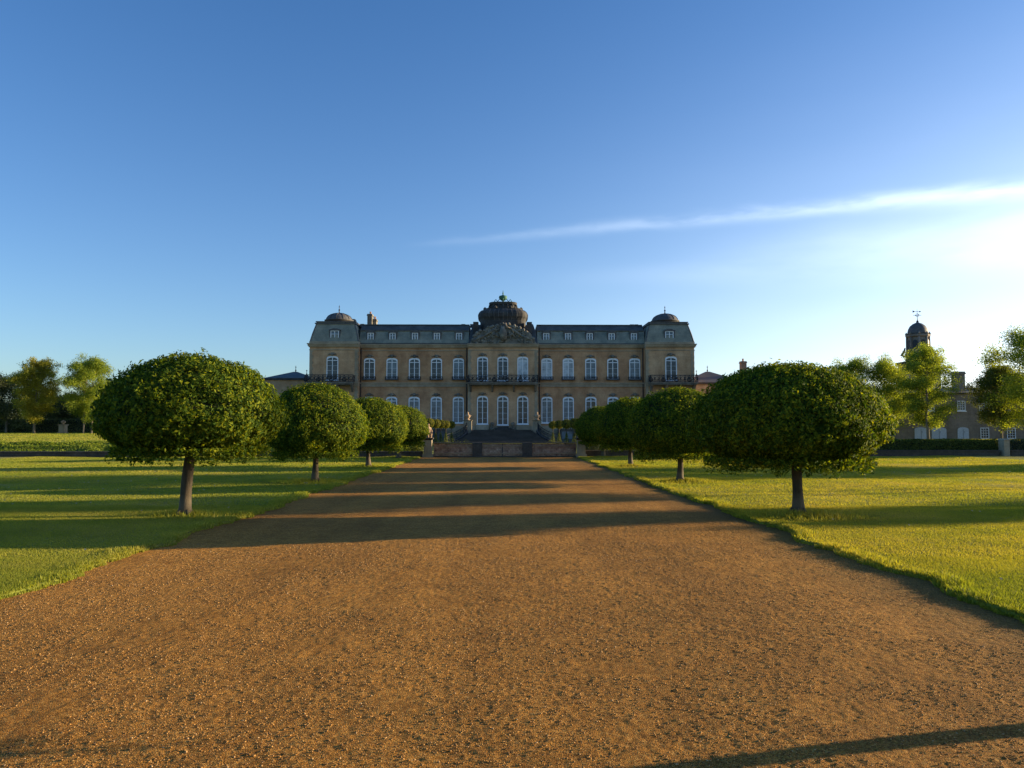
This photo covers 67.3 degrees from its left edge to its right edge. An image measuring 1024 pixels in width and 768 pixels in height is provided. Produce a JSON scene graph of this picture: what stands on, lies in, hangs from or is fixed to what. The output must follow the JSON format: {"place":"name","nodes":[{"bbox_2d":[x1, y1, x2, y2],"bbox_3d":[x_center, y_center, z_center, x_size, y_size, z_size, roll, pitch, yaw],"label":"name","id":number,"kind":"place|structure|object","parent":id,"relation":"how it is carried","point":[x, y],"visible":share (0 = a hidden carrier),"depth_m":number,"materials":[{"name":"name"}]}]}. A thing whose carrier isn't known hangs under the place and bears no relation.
{"place":"outdoors","nodes":[
{"label":"outdoors","id":0,"kind":"place"},
{"bbox_2d":[0,433,108,442],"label":"raised lawn","id":1,"kind":"structure","parent":0,"point":[10,434],"depth_m":68.92,"materials":[{"name":"green plant"}]},
{"bbox_2d":[0,371,48,432],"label":"lawn tree","id":2,"kind":"object","parent":1,"relation":"on","point":[6,391],"visible":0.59,"depth_m":102.46,"materials":[{"name":"green plant"}]},
{"bbox_2d":[3,356,62,432],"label":"lawn tree","id":3,"kind":"object","parent":1,"relation":"on","point":[35,403],"visible":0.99,"depth_m":94.67,"materials":[{"name":"green plant"}]},
{"bbox_2d":[0,419,97,432],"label":"yew hedge","id":4,"kind":"object","parent":1,"relation":"on","point":[52,426],"visible":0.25,"depth_m":107.01,"materials":[{"name":"green plant"}]},
{"bbox_2d":[37,390,82,418],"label":"lawn tree","id":5,"kind":"object","parent":1,"relation":"on","point":[62,414],"visible":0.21,"depth_m":115.39,"materials":[{"name":"green plant"}]},
{"bbox_2d":[57,420,68,432],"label":"garden monument","id":6,"kind":"object","parent":1,"relation":"on","point":[62,427],"visible":0.95,"depth_m":98.75,"materials":[{"name":"stone"}]},
{"bbox_2d":[54,352,115,433],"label":"lawn tree","id":7,"kind":"object","parent":1,"relation":"on","point":[87,371],"visible":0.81,"depth_m":95.60,"materials":[{"name":"green plant"}]},
{"bbox_2d":[0,440,274,450],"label":"ivy bank","id":8,"kind":"structure","parent":0,"point":[88,444],"depth_m":46.12,"materials":[{"name":"green plant"}]},
{"bbox_2d":[0,456,408,595],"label":"lawn","id":9,"kind":"structure","parent":0,"point":[62,499],"depth_m":18.20,"materials":[{"name":"green plant"}]},
{"bbox_2d":[86,347,291,514],"bbox_3d":[-5.757,0.885,13.971,3.381,3.075,3.420,0,-3,-1],"label":"laurel topiary","id":10,"kind":"object","parent":9,"relation":"on","point":[190,407],"visible":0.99,"depth_m":12.91,"materials":[{"name":"green plant"}]},
{"bbox_2d":[266,381,369,480],"bbox_3d":[-5.893,1.430,23.081,3.187,3.068,3.124,2,-4,-31],"label":"laurel topiary","id":11,"kind":"object","parent":9,"relation":"on","point":[326,421],"visible":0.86,"depth_m":22.12,"materials":[{"name":"green plant"}]},
{"bbox_2d":[354,396,409,465],"bbox_3d":[-6.018,1.995,32.351,3.359,3.037,3.292,-3,-4,40],"label":"laurel topiary","id":12,"kind":"object","parent":9,"relation":"on","point":[387,421],"visible":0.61,"depth_m":31.49,"materials":[{"name":"green plant"}]},
{"bbox_2d":[395,405,429,457],"bbox_3d":[-6.175,2.587,42.045,3.496,3.006,3.427,2,-4,-34],"label":"laurel topiary","id":13,"kind":"object","parent":9,"relation":"on","point":[418,432],"visible":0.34,"depth_m":41.27,"materials":[{"name":"green plant"}]},
{"bbox_2d":[10,461,1012,578],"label":"fallen leaf litter","id":14,"kind":"object","parent":9,"relation":"on","point":[382,462],"visible":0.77,"depth_m":19.86,"materials":[{"name":"brown plant"}]},
{"bbox_2d":[446,430,557,440],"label":"terrace","id":15,"kind":"structure","parent":0,"point":[553,431],"depth_m":105.03,"materials":[{"name":"grey stone"}]},
{"bbox_2d":[261,369,308,398],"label":"garden pavilion wing","id":16,"kind":"structure","parent":15,"relation":"on","point":[281,382],"depth_m":121.76,"materials":[{"name":"beige stone"}]},
{"bbox_2d":[303,293,698,429],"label":"country mansion","id":17,"kind":"structure","parent":15,"relation":"on","point":[503,365],"depth_m":116.02,"materials":[{"name":"stone"}]},
{"bbox_2d":[326,356,338,380],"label":"window","id":18,"kind":"structure","parent":17,"relation":"in","point":[332,361],"depth_m":114.76,"materials":[{"name":"white paint"}]},
{"bbox_2d":[364,358,374,378],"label":"window","id":19,"kind":"structure","parent":17,"relation":"in","point":[369,363],"depth_m":116.03,"materials":[{"name":"white paint"}]},
{"bbox_2d":[386,397,396,404],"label":"window","id":20,"kind":"structure","parent":17,"relation":"in","point":[393,400],"depth_m":115.78,"materials":[{"name":"white paint"}]},
{"bbox_2d":[386,358,397,378],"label":"window","id":21,"kind":"structure","parent":17,"relation":"in","point":[391,363],"depth_m":116.09,"materials":[{"name":"white paint"}]},
{"bbox_2d":[409,358,419,378],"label":"window","id":22,"kind":"structure","parent":17,"relation":"in","point":[414,363],"depth_m":116.12,"materials":[{"name":"white paint"}]},
{"bbox_2d":[409,397,419,411],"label":"window","id":23,"kind":"structure","parent":17,"relation":"in","point":[414,402],"depth_m":115.81,"materials":[{"name":"white paint"}]},
{"bbox_2d":[431,358,441,378],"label":"window","id":24,"kind":"structure","parent":17,"relation":"in","point":[436,363],"depth_m":116.17,"materials":[{"name":"white paint"}]},
{"bbox_2d":[431,397,441,419],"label":"window","id":25,"kind":"structure","parent":17,"relation":"in","point":[436,402],"depth_m":115.81,"materials":[{"name":"white paint"}]},
{"bbox_2d":[453,358,463,378],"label":"window","id":26,"kind":"structure","parent":17,"relation":"in","point":[458,363],"depth_m":116.20,"materials":[{"name":"white paint"}]},
{"bbox_2d":[453,397,463,423],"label":"window","id":27,"kind":"structure","parent":17,"relation":"in","point":[458,402],"depth_m":115.83,"materials":[{"name":"white paint"}]},
{"bbox_2d":[477,356,487,380],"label":"window","id":28,"kind":"structure","parent":17,"relation":"in","point":[482,362],"depth_m":115.35,"materials":[{"name":"white paint"}]},
{"bbox_2d":[476,396,488,424],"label":"window","id":29,"kind":"structure","parent":17,"relation":"in","point":[482,401],"depth_m":114.99,"materials":[{"name":"white paint"}]},
{"bbox_2d":[497,357,507,380],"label":"window","id":30,"kind":"structure","parent":17,"relation":"in","point":[502,362],"depth_m":115.41,"materials":[{"name":"white paint"}]},
{"bbox_2d":[497,396,508,425],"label":"window","id":31,"kind":"structure","parent":17,"relation":"in","point":[502,401],"depth_m":115.02,"materials":[{"name":"white paint"}]},
{"bbox_2d":[517,357,527,380],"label":"window","id":32,"kind":"structure","parent":17,"relation":"in","point":[522,362],"depth_m":115.44,"materials":[{"name":"white paint"}]},
{"bbox_2d":[517,396,528,424],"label":"window","id":33,"kind":"structure","parent":17,"relation":"in","point":[522,401],"depth_m":115.04,"materials":[{"name":"white paint"}]},
{"bbox_2d":[541,397,551,423],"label":"window","id":34,"kind":"structure","parent":17,"relation":"in","point":[546,402],"depth_m":116.00,"materials":[{"name":"white paint"}]},
{"bbox_2d":[541,358,552,379],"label":"window","id":35,"kind":"structure","parent":17,"relation":"in","point":[546,363],"depth_m":116.37,"materials":[{"name":"white paint"}]},
{"bbox_2d":[562,358,573,379],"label":"window","id":36,"kind":"structure","parent":17,"relation":"in","point":[568,363],"depth_m":116.43,"materials":[{"name":"white paint"}]},
{"bbox_2d":[563,397,573,419],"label":"window","id":37,"kind":"structure","parent":17,"relation":"in","point":[568,402],"depth_m":116.06,"materials":[{"name":"white paint"}]},
{"bbox_2d":[585,397,595,410],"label":"window","id":38,"kind":"structure","parent":17,"relation":"in","point":[590,402],"depth_m":116.15,"materials":[{"name":"white paint"}]},
{"bbox_2d":[585,358,596,379],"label":"window","id":39,"kind":"structure","parent":17,"relation":"in","point":[590,363],"depth_m":116.46,"materials":[{"name":"white paint"}]},
{"bbox_2d":[607,358,618,379],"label":"window","id":40,"kind":"structure","parent":17,"relation":"in","point":[612,363],"depth_m":116.51,"materials":[{"name":"white paint"}]},
{"bbox_2d":[607,397,618,403],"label":"window","id":41,"kind":"structure","parent":17,"relation":"in","point":[610,399],"depth_m":116.23,"materials":[{"name":"white paint"}]},
{"bbox_2d":[629,358,640,379],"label":"window","id":42,"kind":"structure","parent":17,"relation":"in","point":[634,363],"depth_m":116.54,"materials":[{"name":"white paint"}]},
{"bbox_2d":[665,356,676,380],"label":"window","id":43,"kind":"structure","parent":17,"relation":"in","point":[670,362],"depth_m":115.44,"materials":[{"name":"white paint"}]},
{"bbox_2d":[695,359,746,395],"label":"garden pavilion wing","id":44,"kind":"structure","parent":15,"relation":"on","point":[705,379],"depth_m":124.84,"materials":[{"name":"beige stone"}]},
{"bbox_2d":[432,442,576,453],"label":"parterre gravel","id":45,"kind":"structure","parent":0,"point":[497,443],"depth_m":87.56,"materials":[{"name":"gravel"}]},
{"bbox_2d":[353,440,423,453],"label":"parterre hedge","id":46,"kind":"object","parent":45,"relation":"on","point":[407,448],"visible":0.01,"depth_m":47.39,"materials":[{"name":"green plant"}]},
{"bbox_2d":[407,445,423,450],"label":"flower bed shrub","id":47,"kind":"object","parent":45,"relation":"on","point":[413,447],"visible":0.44,"depth_m":45.90,"materials":[{"name":"green plant"}]},
{"bbox_2d":[426,418,434,427],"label":"ball topiary","id":48,"kind":"object","parent":45,"relation":"on","point":[430,421],"visible":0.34,"depth_m":66.60,"materials":[{"name":"green plant"}]},
{"bbox_2d":[433,419,440,445],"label":"ball topiary","id":49,"kind":"object","parent":45,"relation":"on","point":[437,424],"visible":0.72,"depth_m":72.63,"materials":[{"name":"green plant"}]},
{"bbox_2d":[438,420,445,443],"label":"ball topiary","id":50,"kind":"object","parent":45,"relation":"on","point":[443,423],"visible":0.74,"depth_m":77.64,"materials":[{"name":"green plant"}]},
{"bbox_2d":[443,420,449,443],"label":"ball topiary","id":51,"kind":"object","parent":45,"relation":"on","point":[447,425],"visible":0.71,"depth_m":83.64,"materials":[{"name":"green plant"}]},
{"bbox_2d":[449,421,455,441],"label":"ball topiary","id":52,"kind":"object","parent":45,"relation":"on","point":[452,424],"visible":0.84,"depth_m":89.56,"materials":[{"name":"green plant"}]},
{"bbox_2d":[549,421,555,441],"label":"ball topiary","id":53,"kind":"object","parent":45,"relation":"on","point":[551,425],"visible":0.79,"depth_m":89.72,"materials":[{"name":"green plant"}]},
{"bbox_2d":[554,420,562,443],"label":"ball topiary","id":54,"kind":"object","parent":45,"relation":"on","point":[557,425],"visible":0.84,"depth_m":81.74,"materials":[{"name":"green plant"}]},
{"bbox_2d":[561,419,569,443],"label":"ball topiary","id":55,"kind":"object","parent":45,"relation":"on","point":[564,424],"visible":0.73,"depth_m":73.81,"materials":[{"name":"green plant"}]},
{"bbox_2d":[568,418,576,446],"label":"ball topiary","id":56,"kind":"object","parent":45,"relation":"on","point":[571,422],"visible":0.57,"depth_m":66.76,"materials":[{"name":"green plant"}]},
{"bbox_2d":[588,444,601,449],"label":"flower bed shrub","id":57,"kind":"object","parent":45,"relation":"on","point":[594,447],"visible":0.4,"depth_m":46.07,"materials":[{"name":"green plant"}]},
{"bbox_2d":[0,457,1023,767],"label":"gravel path","id":58,"kind":"structure","parent":0,"point":[502,503],"depth_m":5.73,"materials":[{"name":"brown gravel"}]},
{"bbox_2d":[0,0,1023,408],"label":"sky","id":59,"kind":"structure","parent":0,"point":[789,180],"materials":[{"name":"blue"}]},
{"bbox_2d":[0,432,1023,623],"bbox_3d":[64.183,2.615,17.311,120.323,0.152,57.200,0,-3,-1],"label":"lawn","id":60,"kind":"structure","parent":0,"point":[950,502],"depth_m":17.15,"materials":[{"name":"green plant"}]},
{"bbox_2d":[573,405,606,455],"bbox_3d":[5.163,2.679,43.597,3.360,3.006,3.427,-1,-4,21],"label":"laurel topiary","id":61,"kind":"object","parent":60,"relation":"on","point":[584,432],"visible":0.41,"depth_m":42.81,"materials":[{"name":"green plant"}]},
{"bbox_2d":[593,396,641,463],"bbox_3d":[5.083,2.019,32.997,3.225,3.068,3.290,0,-3,7],"label":"laurel topiary","id":62,"kind":"object","parent":60,"relation":"on","point":[609,430],"visible":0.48,"depth_m":32.16,"materials":[{"name":"green plant"}]},
{"bbox_2d":[622,386,715,480],"bbox_3d":[5.052,1.499,23.231,3.256,2.944,3.192,-2,-4,32],"label":"laurel topiary","id":63,"kind":"object","parent":60,"relation":"on","point":[656,423],"visible":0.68,"depth_m":22.34,"materials":[{"name":"green plant"}]},
{"bbox_2d":[685,358,899,512],"bbox_3d":[5.122,0.982,14.350,3.689,2.926,3.603,0,-3,-1],"label":"laurel topiary","id":64,"kind":"object","parent":60,"relation":"on","point":[797,418],"visible":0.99,"depth_m":13.22,"materials":[{"name":"green plant"}]},
{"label":"right raised lawn","id":65,"kind":"structure","parent":0,"visible":0},
{"bbox_2d":[829,354,888,392],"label":"garden tree","id":66,"kind":"object","parent":65,"relation":"on","point":[852,365],"visible":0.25,"depth_m":85.46,"materials":[{"name":"green plant"}]},
{"bbox_2d":[854,352,914,431],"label":"garden tree","id":67,"kind":"object","parent":65,"relation":"on","point":[890,373],"visible":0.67,"depth_m":83.62,"materials":[{"name":"green plant"}]},
{"bbox_2d":[897,311,941,386],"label":"clock tower","id":68,"kind":"structure","parent":65,"relation":"on","point":[917,333],"depth_m":104.44,"materials":[{"name":"stone"}]},
{"bbox_2d":[893,341,967,438],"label":"garden tree","id":69,"kind":"object","parent":65,"relation":"on","point":[918,365],"visible":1,"depth_m":79.98,"materials":[{"name":"green plant"}]},
{"bbox_2d":[888,371,1023,438],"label":"stable block","id":70,"kind":"structure","parent":65,"relation":"on","point":[964,425],"depth_m":88.55,"materials":[{"name":"stone"}]},
{"bbox_2d":[914,427,926,438],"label":"door","id":71,"kind":"structure","parent":70,"relation":"in","point":[920,432],"depth_m":88.38,"materials":[{"name":"paint"}]},
{"bbox_2d":[932,427,946,438],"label":"door","id":72,"kind":"structure","parent":70,"relation":"in","point":[937,434],"depth_m":88.40,"materials":[{"name":"paint"}]},
{"bbox_2d":[957,401,966,411],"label":"window","id":73,"kind":"structure","parent":70,"relation":"in","point":[962,408],"depth_m":88.64,"materials":[{"name":"white paint"}]},
{"bbox_2d":[957,427,968,438],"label":"door","id":74,"kind":"structure","parent":70,"relation":"in","point":[962,432],"depth_m":88.45,"materials":[{"name":"paint"}]},
{"bbox_2d":[980,428,988,438],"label":"window","id":75,"kind":"structure","parent":70,"relation":"in","point":[984,432],"depth_m":88.49,"materials":[{"name":"white paint"}]},
{"bbox_2d":[1007,428,1015,438],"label":"window","id":76,"kind":"structure","parent":70,"relation":"in","point":[1012,435],"depth_m":88.53,"materials":[{"name":"white paint"}]},
{"bbox_2d":[961,357,1023,437],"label":"garden tree","id":77,"kind":"object","parent":65,"relation":"on","point":[985,412],"visible":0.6,"depth_m":78.35,"materials":[{"name":"green plant"}]},
{"bbox_2d":[972,323,1023,432],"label":"garden tree","id":78,"kind":"object","parent":65,"relation":"on","point":[1016,389],"visible":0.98,"depth_m":75.25,"materials":[{"name":"green plant"}]},
{"bbox_2d":[1010,438,1023,449],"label":"box hedge","id":79,"kind":"object","parent":65,"relation":"on","point":[1017,444],"visible":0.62,"depth_m":45.72,"materials":[{"name":"green plant"}]},
{"bbox_3d":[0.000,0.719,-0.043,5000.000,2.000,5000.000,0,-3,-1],"label":"ground","id":80,"kind":"structure","parent":0,"visible":0},
{"bbox_2d":[0,451,423,456],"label":"garden wall","id":81,"kind":"structure","parent":80,"relation":"on","point":[103,453],"depth_m":44.51,"materials":[{"name":"grey stone"}]},
{"bbox_2d":[422,438,433,456],"bbox_3d":[-4.884,3.745,44.747,0.620,1.230,0.620,0,-3,-1],"label":"stone pedestal","id":82,"kind":"object","parent":80,"relation":"on","point":[428,448],"visible":0.81,"depth_m":44.51,"materials":[{"name":"beige stone"}]},
{"bbox_2d":[426,424,431,437],"bbox_3d":[-4.886,2.726,44.823,0.492,0.814,0.551,2,-4,-29],"label":"garden statue","id":83,"kind":"object","parent":82,"relation":"on","point":[430,434],"visible":0.59,"depth_m":44.70,"materials":[{"name":"stone"}]},
{"bbox_2d":[431,427,444,441],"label":"terrace wall","id":84,"kind":"structure","parent":80,"relation":"on","point":[438,432],"depth_m":104.35,"materials":[{"name":"stone"}]},
{"bbox_2d":[463,420,472,432],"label":"terrace pier","id":85,"kind":"structure","parent":80,"relation":"on","point":[469,425],"depth_m":104.83,"materials":[{"name":"beige stone"}]},
{"bbox_2d":[464,412,470,419],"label":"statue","id":86,"kind":"object","parent":85,"relation":"on","point":[467,416],"visible":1,"depth_m":105.24,"materials":[{"name":"beige stone"}]},
{"bbox_2d":[455,430,549,441],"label":"garden steps","id":87,"kind":"structure","parent":80,"relation":"on","point":[502,436],"depth_m":99.40,"materials":[{"name":"stone"}]},
{"bbox_2d":[446,423,467,441],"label":"step railing","id":88,"kind":"object","parent":87,"relation":"on","point":[460,433],"visible":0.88,"depth_m":99.39,"materials":[{"name":"black metal"}]},
{"bbox_2d":[536,422,557,441],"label":"step railing","id":89,"kind":"object","parent":87,"relation":"on","point":[538,431],"visible":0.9,"depth_m":100.05,"materials":[{"name":"black metal"}]},
{"bbox_2d":[433,442,576,456],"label":"parterre wall","id":90,"kind":"structure","parent":80,"relation":"on","point":[480,449],"depth_m":44.98,"materials":[{"name":"stone"}]},
{"bbox_2d":[532,420,541,432],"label":"terrace pier","id":91,"kind":"structure","parent":80,"relation":"on","point":[535,425],"depth_m":104.94,"materials":[{"name":"beige stone"}]},
{"bbox_2d":[533,412,540,419],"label":"stone urn","id":92,"kind":"object","parent":91,"relation":"on","point":[536,415],"visible":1,"depth_m":105.37,"materials":[{"name":"beige stone"}]},
{"bbox_2d":[558,427,576,441],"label":"terrace wall","id":93,"kind":"structure","parent":80,"relation":"on","point":[570,431],"depth_m":104.54,"materials":[{"name":"stone"}]},
{"bbox_2d":[575,438,586,456],"bbox_3d":[4.035,3.752,44.863,0.620,1.230,0.620,0,-3,-1],"label":"stone pedestal","id":94,"kind":"object","parent":80,"relation":"on","point":[581,449],"visible":0.54,"depth_m":44.62,"materials":[{"name":"beige stone"}]},
{"bbox_2d":[586,450,999,455],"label":"garden wall","id":95,"kind":"structure","parent":80,"relation":"on","point":[896,452],"depth_m":45.15,"materials":[{"name":"grey stone"}]},
{"bbox_2d":[877,438,997,449],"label":"box hedge","id":96,"kind":"object","parent":95,"relation":"on","point":[942,444],"visible":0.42,"depth_m":45.62,"materials":[{"name":"green plant"}]},
{"bbox_2d":[997,438,1009,455],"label":"stone pier","id":97,"kind":"structure","parent":80,"relation":"on","point":[1004,446],"depth_m":45.10,"materials":[{"name":"grey stone"}]},
{"bbox_2d":[1010,450,1023,455],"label":"garden wall","id":98,"kind":"structure","parent":80,"relation":"on","point":[1016,452],"depth_m":45.23,"materials":[{"name":"grey stone"}]}
]}

